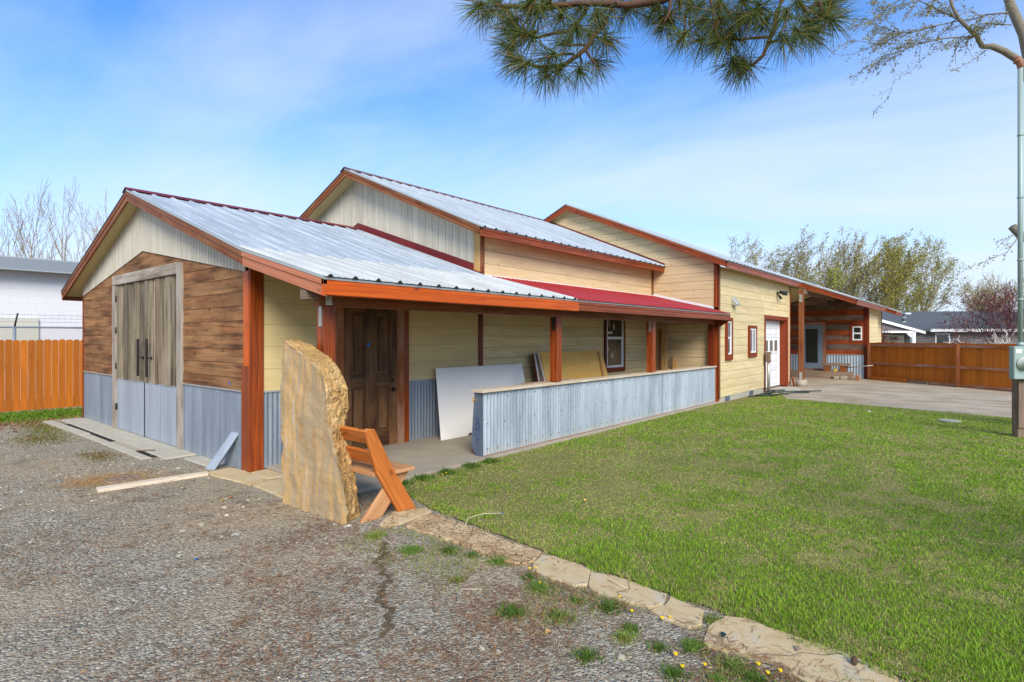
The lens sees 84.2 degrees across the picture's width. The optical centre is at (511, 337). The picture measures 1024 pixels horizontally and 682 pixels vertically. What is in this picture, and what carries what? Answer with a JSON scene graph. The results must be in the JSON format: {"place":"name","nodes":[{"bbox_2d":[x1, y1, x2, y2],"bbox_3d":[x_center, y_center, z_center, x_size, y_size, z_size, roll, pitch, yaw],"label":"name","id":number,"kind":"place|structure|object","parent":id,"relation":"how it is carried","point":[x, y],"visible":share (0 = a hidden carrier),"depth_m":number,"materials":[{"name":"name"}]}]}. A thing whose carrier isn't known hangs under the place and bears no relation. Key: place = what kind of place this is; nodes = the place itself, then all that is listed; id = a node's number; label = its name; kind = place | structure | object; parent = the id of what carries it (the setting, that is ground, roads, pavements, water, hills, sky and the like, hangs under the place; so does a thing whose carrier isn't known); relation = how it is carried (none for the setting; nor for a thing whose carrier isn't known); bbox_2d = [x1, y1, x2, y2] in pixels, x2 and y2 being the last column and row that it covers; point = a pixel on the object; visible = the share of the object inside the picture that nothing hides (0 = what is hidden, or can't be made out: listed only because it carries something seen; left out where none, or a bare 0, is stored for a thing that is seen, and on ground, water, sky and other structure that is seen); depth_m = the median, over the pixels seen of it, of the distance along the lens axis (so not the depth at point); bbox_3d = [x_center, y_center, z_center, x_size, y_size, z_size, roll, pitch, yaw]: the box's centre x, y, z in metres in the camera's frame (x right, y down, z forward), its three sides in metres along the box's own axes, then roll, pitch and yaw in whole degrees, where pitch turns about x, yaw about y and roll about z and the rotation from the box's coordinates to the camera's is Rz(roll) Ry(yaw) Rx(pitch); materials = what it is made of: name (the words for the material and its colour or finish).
{"place":"outdoors","nodes":[
{"label":"outdoors","id":0,"kind":"place"},
{"bbox_2d":[0,255,81,396],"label":"block building","id":1,"kind":"structure","parent":0,"point":[33,286],"depth_m":16.66,"materials":[{"name":"white concrete"}]},
{"bbox_2d":[61,418,195,459],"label":"apron pavement","id":2,"kind":"structure","parent":0,"point":[162,450],"depth_m":9.86,"materials":[{"name":"concrete"}]},
{"bbox_2d":[184,456,224,466],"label":"apron pavement","id":3,"kind":"structure","parent":0,"point":[202,461],"depth_m":8.20,"materials":[{"name":"concrete"}]},
{"bbox_2d":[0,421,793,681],"bbox_3d":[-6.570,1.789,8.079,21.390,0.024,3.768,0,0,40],"label":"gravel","id":4,"kind":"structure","parent":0,"point":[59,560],"depth_m":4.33,"materials":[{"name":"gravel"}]},
{"bbox_2d":[266,402,718,492],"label":"porch pavement","id":5,"kind":"structure","parent":0,"point":[430,455],"depth_m":8.53,"materials":[{"name":"concrete"}]},
{"bbox_2d":[436,364,524,440],"bbox_3d":[-0.498,1.149,10.671,0.368,1.208,2.559,0,0,40],"label":"white sheet","id":6,"kind":"object","parent":5,"relation":"on","point":[455,387],"visible":0.58,"depth_m":10.21,"materials":[{"name":"metal"}]},
{"bbox_2d":[657,329,661,370],"bbox_3d":[4.258,0.755,16.301,0.130,1.990,0.160,0,0,40],"label":"lumber board","id":7,"kind":"object","parent":5,"relation":"on","point":[659,348],"visible":0.58,"depth_m":16.31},
{"bbox_2d":[661,322,664,369],"bbox_3d":[4.305,0.650,16.171,0.090,2.200,0.160,0,0,40],"label":"lumber board","id":8,"kind":"object","parent":5,"relation":"on","point":[663,347],"visible":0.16,"depth_m":16.17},
{"bbox_2d":[0,377,1011,681],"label":"ground","id":9,"kind":"structure","parent":0,"point":[906,395],"depth_m":4.04,"materials":[{"name":"gravel"}]},
{"bbox_2d":[0,206,35,256],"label":"bare tree","id":10,"kind":"object","parent":9,"relation":"on","point":[2,232],"visible":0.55,"depth_m":59.41,"materials":[{"name":"beige plant"}]},
{"bbox_2d":[0,182,56,259],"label":"bare tree","id":11,"kind":"object","parent":9,"relation":"on","point":[22,249],"visible":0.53,"depth_m":60.60,"materials":[{"name":"beige plant"}]},
{"bbox_2d":[7,177,60,258],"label":"bare tree","id":12,"kind":"object","parent":9,"relation":"on","point":[23,236],"visible":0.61,"depth_m":59.89,"materials":[{"name":"beige plant"}]},
{"bbox_2d":[0,406,81,427],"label":"grass patch","id":13,"kind":"object","parent":9,"relation":"on","point":[22,415],"visible":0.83,"depth_m":12.89,"materials":[{"name":"plant"}]},
{"bbox_2d":[0,313,81,355],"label":"chain link fence","id":14,"kind":"object","parent":9,"relation":"on","point":[14,331],"visible":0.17,"depth_m":14.75,"materials":[{"name":"black metal"}]},
{"bbox_2d":[0,409,81,432],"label":"leaf litter","id":15,"kind":"object","parent":9,"relation":"on","point":[2,424],"visible":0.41,"depth_m":11.89,"materials":[{"name":"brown plant"}]},
{"bbox_2d":[0,339,81,411],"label":"picket fence","id":16,"kind":"object","parent":9,"relation":"on","point":[25,374],"visible":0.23,"depth_m":14.16,"materials":[{"name":"wood"}]},
{"bbox_2d":[1,431,82,452],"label":"grass patch","id":17,"kind":"object","parent":9,"relation":"on","point":[37,441],"visible":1,"depth_m":9.94,"materials":[{"name":"plant"}]},
{"bbox_2d":[4,420,82,443],"bbox_3d":[-9.300,1.785,11.133,5.410,0.030,0.844,0,0,42],"label":"grass patch","id":18,"kind":"object","parent":9,"relation":"on","point":[45,427],"visible":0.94,"depth_m":10.99,"materials":[{"name":"plant"}]},
{"bbox_2d":[26,179,87,260],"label":"bare tree","id":19,"kind":"object","parent":9,"relation":"on","point":[61,243],"visible":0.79,"depth_m":59.75,"materials":[{"name":"beige plant"}]},
{"bbox_2d":[43,420,90,435],"bbox_3d":[-8.795,1.795,11.146,2.603,0.070,0.160,0,0,39],"label":"kerb strip","id":20,"kind":"object","parent":9,"relation":"on","point":[73,430],"visible":0.7,"depth_m":11.04,"materials":[{"name":"concrete"}]},
{"bbox_2d":[46,192,104,260],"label":"bare tree","id":21,"kind":"object","parent":9,"relation":"on","point":[82,230],"visible":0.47,"depth_m":60.42,"materials":[{"name":"beige plant"}]},
{"bbox_2d":[79,195,106,246],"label":"bare tree","id":22,"kind":"object","parent":9,"relation":"on","point":[97,217],"visible":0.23,"depth_m":59.92,"materials":[{"name":"beige plant"}]},
{"bbox_2d":[63,446,127,466],"bbox_3d":[-6.201,1.790,8.509,2.257,0.020,0.703,0,0,40],"label":"grass patch","id":23,"kind":"object","parent":9,"relation":"on","point":[100,455],"visible":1,"depth_m":8.54,"materials":[{"name":"plant"}]},
{"bbox_2d":[28,464,185,495],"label":"straw litter","id":24,"kind":"object","parent":9,"relation":"on","point":[94,480],"visible":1,"depth_m":7.09,"materials":[{"name":"plant"}]},
{"bbox_2d":[65,424,157,457],"bbox_3d":[-7.294,1.823,10.097,5.050,0.054,0.110,0,0,40],"label":"drain channel","id":25,"kind":"object","parent":9,"relation":"on","point":[111,440],"visible":0.36,"depth_m":10.14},
{"bbox_2d":[112,441,141,451],"bbox_3d":[-6.317,1.786,9.277,1.200,0.019,0.108,0,0,40],"label":"drain cover","id":26,"kind":"object","parent":25,"relation":"on","point":[122,444],"visible":0.96,"depth_m":9.22,"materials":[{"name":"concrete"}]},
{"bbox_2d":[83,434,150,459],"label":"drain kerb","id":27,"kind":"structure","parent":9,"relation":"on","point":[135,454],"depth_m":9.13,"materials":[{"name":"concrete"}]},
{"bbox_2d":[104,475,140,482],"bbox_3d":[-4.927,1.792,7.168,0.397,0.027,0.397,0,0,40],"label":"valve cover","id":28,"kind":"object","parent":9,"relation":"on","point":[124,478],"visible":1,"depth_m":7.14,"materials":[{"name":"concrete"}]},
{"bbox_2d":[96,471,208,492],"bbox_3d":[-4.416,1.784,7.021,1.184,0.042,0.159,0,0,-44],"label":"edging board","id":29,"kind":"object","parent":9,"relation":"on","point":[146,482],"visible":1,"depth_m":6.93,"materials":[{"name":"brown wood"}]},
{"bbox_2d":[206,432,237,469],"bbox_3d":[-3.955,1.552,7.764,0.466,0.495,0.131,0,0,-8],"label":"metal angle","id":30,"kind":"object","parent":9,"relation":"on","point":[222,452],"visible":1,"depth_m":7.73,"materials":[{"name":"metal"}]},
{"bbox_2d":[208,467,266,484],"bbox_3d":[-3.539,1.802,7.301,1.099,0.036,0.391,0,0,40],"label":"flagstone","id":31,"kind":"object","parent":9,"relation":"on","point":[240,476],"visible":0.77,"depth_m":7.27,"materials":[{"name":"beige stone"}]},
{"bbox_2d":[251,469,281,478],"bbox_3d":[-3.191,1.802,7.406,0.543,0.036,0.251,0,0,40],"label":"flagstone","id":32,"kind":"object","parent":9,"relation":"on","point":[267,474],"visible":0.63,"depth_m":7.37,"materials":[{"name":"beige stone"}]},
{"bbox_2d":[253,478,283,497],"bbox_3d":[-2.588,1.802,6.692,1.157,0.036,0.537,0,0,40],"label":"flagstone","id":33,"kind":"object","parent":9,"relation":"on","point":[275,487],"visible":0.31,"depth_m":6.77,"materials":[{"name":"beige stone"}]},
{"bbox_2d":[280,340,359,524],"bbox_3d":[-2.010,0.922,5.951,1.417,1.780,0.335,0,0,40],"label":"standing stone","id":34,"kind":"object","parent":9,"relation":"on","point":[318,477],"visible":1,"depth_m":5.81,"materials":[{"name":"stone"}]},
{"bbox_2d":[360,529,388,540],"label":"weed","id":35,"kind":"object","parent":9,"relation":"on","point":[375,534],"visible":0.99,"depth_m":5.08,"materials":[{"name":"green plant"}]},
{"bbox_2d":[339,425,415,522],"bbox_3d":[-1.680,1.343,6.085,1.272,0.914,0.655,0,0,40],"label":"garden bench","id":36,"kind":"object","parent":9,"relation":"on","point":[373,460],"visible":0.49,"depth_m":5.67,"materials":[{"name":"brown wood"}]},
{"bbox_2d":[371,542,397,636],"bbox_3d":[-0.951,1.794,4.174,0.166,0.004,1.623,0,0,-15],"label":"litter line","id":37,"kind":"object","parent":9,"relation":"on","point":[386,623],"visible":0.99,"depth_m":3.92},
{"bbox_2d":[379,507,430,528],"bbox_3d":[-1.097,1.800,5.667,0.353,0.040,0.663,0,0,40],"label":"flagstone","id":38,"kind":"object","parent":9,"relation":"on","point":[413,514],"visible":0.81,"depth_m":5.62,"materials":[{"name":"beige stone"}]},
{"bbox_2d":[397,542,423,556],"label":"weed","id":39,"kind":"object","parent":9,"relation":"on","point":[411,549],"visible":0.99,"depth_m":4.74,"materials":[{"name":"green plant"}]},
{"bbox_2d":[438,544,465,555],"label":"weed","id":40,"kind":"object","parent":9,"relation":"on","point":[450,550],"visible":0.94,"depth_m":4.74,"materials":[{"name":"green plant"}]},
{"bbox_2d":[446,573,466,584],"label":"weed","id":41,"kind":"object","parent":9,"relation":"on","point":[458,579],"visible":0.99,"depth_m":4.18,"materials":[{"name":"green plant"}]},
{"bbox_2d":[405,513,540,565],"bbox_3d":[-0.388,1.800,5.067,1.580,0.040,0.426,0,0,43],"label":"flagstone","id":42,"kind":"object","parent":9,"relation":"on","point":[436,525],"visible":0.86,"depth_m":5.01,"materials":[{"name":"beige stone"}]},
{"bbox_2d":[61,167,901,472],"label":"workshop building","id":43,"kind":"structure","parent":9,"relation":"on","point":[193,309],"depth_m":10.47,"materials":[{"name":"wood"}]},
{"bbox_2d":[115,281,143,435],"bbox_3d":[-7.170,0.383,10.564,1.560,2.775,0.115,0,0,40],"label":"barn door","id":44,"kind":"structure","parent":43,"relation":"in","point":[129,298],"depth_m":10.56,"materials":[{"name":"wood"}]},
{"bbox_2d":[144,275,175,446],"bbox_3d":[-5.957,0.383,9.547,1.525,2.775,0.115,0,0,40],"label":"barn door","id":45,"kind":"structure","parent":43,"relation":"in","point":[159,293],"depth_m":9.59,"materials":[{"name":"wood"}]},
{"bbox_2d":[344,308,396,448],"bbox_3d":[-2.219,0.610,8.956,0.125,2.280,1.020,0,0,40],"label":"panel door","id":46,"kind":"structure","parent":43,"relation":"in","point":[370,373],"depth_m":8.97,"materials":[{"name":"brown wood"}]},
{"bbox_2d":[603,320,624,371],"bbox_3d":[2.698,0.035,14.882,0.062,1.730,1.040,0,0,40],"label":"window","id":47,"kind":"structure","parent":43,"relation":"in","point":[614,330],"depth_m":14.89,"materials":[{"name":"white paint"}]},
{"bbox_2d":[725,318,732,359],"bbox_3d":[6.106,0.045,15.928,0.062,1.190,0.500,0,0,40],"label":"window","id":48,"kind":"structure","parent":43,"relation":"in","point":[729,325],"depth_m":15.92,"materials":[{"name":"white paint"}]},
{"bbox_2d":[748,325,756,356],"bbox_3d":[7.451,0.125,17.533,0.062,0.970,0.730,0,0,40],"label":"window","id":49,"kind":"structure","parent":43,"relation":"in","point":[752,330],"depth_m":17.50,"materials":[{"name":"white paint"}]},
{"bbox_2d":[766,321,779,387],"bbox_3d":[8.960,0.570,19.772,0.060,2.360,2.520,0,0,40],"label":"garage door","id":50,"kind":"structure","parent":43,"relation":"in","point":[772,327],"depth_m":20.19,"materials":[{"name":"white paint"}]},
{"bbox_2d":[804,324,822,368],"bbox_3d":[13.639,0.420,25.761,0.900,2.000,0.070,0,0,40],"label":"glazed door","id":51,"kind":"structure","parent":43,"relation":"in","point":[813,333],"depth_m":25.70,"materials":[{"name":"blue paint"}]},
{"bbox_2d":[850,324,864,342],"bbox_3d":[15.014,-0.170,24.615,0.560,0.800,0.060,0,0,40],"label":"window","id":52,"kind":"structure","parent":43,"relation":"in","point":[857,333],"depth_m":24.61,"materials":[{"name":"white paint"}]},
{"bbox_2d":[484,553,513,567],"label":"weed","id":53,"kind":"object","parent":9,"relation":"on","point":[498,560],"visible":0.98,"depth_m":4.51,"materials":[{"name":"green plant"}]},
{"bbox_2d":[0,472,1005,681],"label":"needle litter","id":54,"kind":"object","parent":9,"relation":"on","point":[511,627],"visible":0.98,"depth_m":3.51,"materials":[{"name":"plant"}]},
{"bbox_2d":[494,601,532,621],"bbox_3d":[0.014,1.775,3.685,0.280,0.050,0.230,0,0,5],"label":"weed","id":55,"kind":"object","parent":9,"relation":"on","point":[512,610],"visible":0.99,"depth_m":3.67,"materials":[{"name":"green plant"}]},
{"bbox_2d":[518,574,557,596],"bbox_3d":[0.204,1.773,4.054,0.292,0.054,0.317,0,0,-19],"label":"weed","id":56,"kind":"object","parent":9,"relation":"on","point":[534,585],"visible":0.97,"depth_m":4.03,"materials":[{"name":"green plant"}]},
{"bbox_2d":[542,605,576,626],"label":"weed","id":57,"kind":"object","parent":9,"relation":"on","point":[557,612],"visible":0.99,"depth_m":3.61,"materials":[{"name":"green plant"}]},
{"bbox_2d":[532,555,590,587],"bbox_3d":[0.382,1.800,4.347,0.577,0.040,0.366,0,0,40],"label":"flagstone","id":58,"kind":"object","parent":9,"relation":"on","point":[573,573],"visible":0.82,"depth_m":4.32,"materials":[{"name":"beige stone"}]},
{"bbox_2d":[562,592,587,605],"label":"weed","id":59,"kind":"object","parent":9,"relation":"on","point":[576,599],"visible":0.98,"depth_m":3.85,"materials":[{"name":"green plant"}]},
{"bbox_2d":[567,646,605,666],"bbox_3d":[0.411,1.779,3.182,0.255,0.041,0.197,0,0,30],"label":"weed","id":60,"kind":"object","parent":9,"relation":"on","point":[586,655],"visible":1,"depth_m":3.17,"materials":[{"name":"green plant"}]},
{"bbox_2d":[332,522,874,681],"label":"sparse grass","id":61,"kind":"structure","parent":9,"relation":"on","point":[467,566],"depth_m":4.31,"materials":[{"name":"plant"}]},
{"bbox_2d":[586,595,627,615],"bbox_3d":[0.625,1.774,3.752,0.262,0.053,0.346,0,0,79],"label":"weed","id":62,"kind":"object","parent":9,"relation":"on","point":[611,607],"visible":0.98,"depth_m":3.75,"materials":[{"name":"green plant"}]},
{"bbox_2d":[604,627,642,646],"bbox_3d":[0.665,1.780,3.390,0.233,0.041,0.223,0,0,21],"label":"weed","id":63,"kind":"object","parent":9,"relation":"on","point":[625,636],"visible":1,"depth_m":3.37,"materials":[{"name":"green plant"}]},
{"bbox_2d":[589,572,665,608],"bbox_3d":[0.778,1.799,4.017,0.648,0.042,0.322,0,0,40],"label":"flagstone","id":64,"kind":"object","parent":9,"relation":"on","point":[635,592],"visible":0.84,"depth_m":3.96,"materials":[{"name":"beige stone"}]},
{"bbox_2d":[620,621,641,632],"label":"weed","id":65,"kind":"object","parent":9,"relation":"on","point":[629,625],"visible":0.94,"depth_m":3.48,"materials":[{"name":"green plant"}]},
{"bbox_2d":[645,639,669,654],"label":"weed","id":66,"kind":"object","parent":9,"relation":"on","point":[658,647],"visible":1,"depth_m":3.27,"materials":[{"name":"green plant"}]},
{"bbox_2d":[654,658,695,681],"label":"weed","id":67,"kind":"object","parent":9,"relation":"on","point":[669,670],"visible":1,"depth_m":3.02,"materials":[{"name":"green plant"}]},
{"bbox_2d":[650,596,702,629],"bbox_3d":[1.099,1.800,3.690,0.336,0.040,0.325,0,0,40],"label":"flagstone","id":68,"kind":"object","parent":9,"relation":"on","point":[674,608],"visible":0.94,"depth_m":3.66,"materials":[{"name":"beige stone"}]},
{"bbox_2d":[675,635,711,657],"bbox_3d":[1.040,1.779,3.263,0.227,0.042,0.224,0,0,40],"label":"weed","id":69,"kind":"object","parent":9,"relation":"on","point":[691,646],"visible":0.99,"depth_m":3.27,"materials":[{"name":"green plant"}]},
{"bbox_2d":[695,612,726,625],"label":"weed","id":70,"kind":"object","parent":9,"relation":"on","point":[708,617],"visible":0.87,"depth_m":3.58,"materials":[{"name":"green plant"}]},
{"bbox_2d":[697,667,741,681],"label":"weed","id":71,"kind":"object","parent":9,"relation":"on","point":[717,677],"visible":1,"depth_m":2.97,"materials":[{"name":"green plant"}]},
{"bbox_2d":[705,645,758,678],"bbox_3d":[1.201,1.773,3.084,0.304,0.054,0.306,0,0,19],"label":"weed","id":72,"kind":"object","parent":9,"relation":"on","point":[733,663],"visible":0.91,"depth_m":3.08,"materials":[{"name":"green plant"}]},
{"bbox_2d":[732,663,776,681],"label":"weed","id":73,"kind":"object","parent":9,"relation":"on","point":[752,676],"visible":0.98,"depth_m":2.96,"materials":[{"name":"green plant"}]},
{"bbox_2d":[729,233,807,279],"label":"leafing tree","id":74,"kind":"object","parent":9,"relation":"on","point":[755,261],"visible":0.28,"depth_m":61.05,"materials":[{"name":"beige plant"}]},
{"bbox_2d":[766,352,771,392],"bbox_3d":[8.330,1.140,18.369,0.155,1.320,0.140,0,0,40],"label":"utility pipe","id":75,"kind":"object","parent":9,"relation":"on","point":[768,357],"visible":0.9,"depth_m":18.33,"materials":[{"name":"metal"}]},
{"bbox_2d":[703,616,897,681],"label":"flagstone","id":76,"kind":"object","parent":9,"relation":"on","point":[744,633],"visible":0.91,"depth_m":3.20,"materials":[{"name":"beige stone"}]},
{"bbox_2d":[775,225,829,285],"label":"leafing tree","id":77,"kind":"object","parent":9,"relation":"on","point":[799,259],"visible":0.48,"depth_m":58.25,"materials":[{"name":"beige plant"}]},
{"bbox_2d":[791,370,853,378],"bbox_3d":[13.338,1.650,25.223,3.250,0.320,0.400,0,0,40],"label":"timber step","id":78,"kind":"object","parent":9,"relation":"on","point":[818,374],"visible":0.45,"depth_m":24.83,"materials":[{"name":"wood"}]},
{"bbox_2d":[821,363,850,371],"bbox_3d":[14.103,1.310,24.680,1.080,0.360,0.350,0,0,40],"label":"timber bench","id":79,"kind":"object","parent":78,"relation":"on","point":[843,367],"visible":0.99,"depth_m":24.49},
{"bbox_2d":[793,259,859,292],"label":"leafing tree","id":80,"kind":"object","parent":9,"relation":"on","point":[834,279],"visible":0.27,"depth_m":58.99,"materials":[{"name":"green plant"}]},
{"bbox_2d":[794,239,885,300],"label":"leafing tree","id":81,"kind":"object","parent":9,"relation":"on","point":[836,254],"visible":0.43,"depth_m":59.48,"materials":[{"name":"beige plant"}]},
{"bbox_2d":[821,226,903,308],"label":"leafing tree","id":82,"kind":"object","parent":9,"relation":"on","point":[856,262],"visible":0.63,"depth_m":59.14,"materials":[{"name":"green plant"}]},
{"bbox_2d":[882,328,900,342],"bbox_3d":[22.311,0.351,34.338,2.015,3.018,1.911,0,0,0],"label":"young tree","id":83,"kind":"object","parent":9,"relation":"on","point":[883,338],"visible":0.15,"depth_m":34.10,"materials":[{"name":"brown plant"}]},
{"bbox_2d":[852,234,955,310],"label":"leafing tree","id":84,"kind":"object","parent":9,"relation":"on","point":[890,278],"visible":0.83,"depth_m":57.52,"materials":[{"name":"green plant"}]},
{"bbox_2d":[868,228,940,310],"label":"leafing tree","id":85,"kind":"object","parent":9,"relation":"on","point":[898,302],"visible":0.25,"depth_m":59.05,"materials":[{"name":"green plant"}]},
{"bbox_2d":[896,231,977,310],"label":"leafing tree","id":86,"kind":"object","parent":9,"relation":"on","point":[933,292],"visible":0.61,"depth_m":59.66,"materials":[{"name":"green plant"}]},
{"bbox_2d":[868,342,1015,391],"bbox_3d":[16.063,1.079,20.630,0.152,1.742,7.452,0,0,-13],"label":"board fence","id":87,"kind":"object","parent":9,"relation":"on","point":[976,366],"visible":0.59,"depth_m":20.95,"materials":[{"name":"wood"}]},
{"bbox_2d":[882,311,1023,343],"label":"grey house","id":88,"kind":"structure","parent":9,"relation":"on","point":[910,327],"depth_m":41.98,"materials":[{"name":"grey"}]},
{"bbox_2d":[884,335,903,342],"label":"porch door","id":89,"kind":"structure","parent":88,"relation":"in","point":[901,340],"depth_m":41.88,"materials":[{"name":"glass"}]},
{"bbox_2d":[935,333,949,342],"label":"window","id":90,"kind":"structure","parent":88,"relation":"in","point":[938,336],"depth_m":41.93,"materials":[{"name":"glass"}]},
{"bbox_2d":[930,279,1023,343],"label":"plum tree","id":91,"kind":"object","parent":9,"relation":"on","point":[1007,311],"visible":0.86,"depth_m":37.21,"materials":[{"name":"brown plant"}]},
{"bbox_2d":[946,330,1015,343],"bbox_3d":[28.172,0.708,34.173,3.526,2.321,2.002,0,0,28],"label":"white shrub","id":92,"kind":"object","parent":9,"relation":"on","point":[1006,340],"visible":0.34,"depth_m":33.46,"materials":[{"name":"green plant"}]},
{"bbox_2d":[950,271,1023,310],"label":"leafing tree","id":93,"kind":"object","parent":9,"relation":"on","point":[977,296],"visible":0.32,"depth_m":55.21,"materials":[{"name":"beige plant"}]},
{"bbox_2d":[0,0,1023,310],"label":"sky","id":94,"kind":"structure","parent":0,"point":[261,105],"materials":[{"name":"blue"}]},
{"bbox_2d":[403,393,1023,681],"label":"lawn","id":95,"kind":"structure","parent":0,"point":[611,494],"depth_m":5.94,"materials":[{"name":"plant"}]},
{"bbox_2d":[411,473,435,481],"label":"weed","id":96,"kind":"object","parent":95,"relation":"on","point":[419,477],"visible":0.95,"depth_m":7.11,"materials":[{"name":"green plant"}]},
{"bbox_2d":[435,466,456,475],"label":"weed","id":97,"kind":"object","parent":95,"relation":"on","point":[443,471],"visible":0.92,"depth_m":7.39,"materials":[{"name":"green plant"}]},
{"bbox_2d":[461,460,480,468],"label":"weed","id":98,"kind":"object","parent":95,"relation":"on","point":[469,465],"visible":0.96,"depth_m":7.76,"materials":[{"name":"green plant"}]},
{"bbox_2d":[477,456,500,463],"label":"weed","id":99,"kind":"object","parent":95,"relation":"on","point":[488,460],"visible":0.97,"depth_m":8.06,"materials":[{"name":"green plant"}]},
{"bbox_2d":[450,0,866,108],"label":"pine tree","id":100,"kind":"object","parent":95,"relation":"on","point":[714,36],"visible":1,"depth_m":3.02,"materials":[{"name":"green plant"}]},
{"bbox_2d":[748,389,820,396],"bbox_3d":[8.346,1.742,17.887,3.191,0.075,0.949,0,0,-29],"label":"garden hose","id":101,"kind":"object","parent":95,"relation":"on","point":[773,391],"visible":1,"depth_m":17.89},
{"bbox_2d":[828,0,1023,270],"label":"budding tree","id":102,"kind":"object","parent":95,"relation":"on","point":[1013,13],"visible":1,"depth_m":10.38,"materials":[{"name":"grey plant"}]},
{"bbox_2d":[1009,56,1023,437],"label":"meter pole","id":103,"kind":"object","parent":95,"relation":"on","point":[1016,364],"visible":0.96,"depth_m":9.97,"materials":[{"name":"metal"}]},
{"bbox_3d":[1.478,1.641,12.819,0.300,0.218,2.450,0,0,40],"label":"timber stack","id":104,"kind":"object","parent":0,"visible":0},
{"bbox_2d":[535,353,543,380],"bbox_3d":[1.371,0.937,12.817,0.280,1.194,2.390,0,0,40],"label":"leaning sheet","id":105,"kind":"object","parent":104,"relation":"on","point":[540,371],"visible":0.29,"depth_m":11.96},
{"bbox_2d":[539,350,607,380],"bbox_3d":[1.546,0.927,12.931,0.280,1.214,2.690,0,0,40],"label":"leaning sheet","id":106,"kind":"object","parent":104,"relation":"on","point":[580,364],"visible":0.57,"depth_m":12.97,"materials":[{"name":"brown wood"}]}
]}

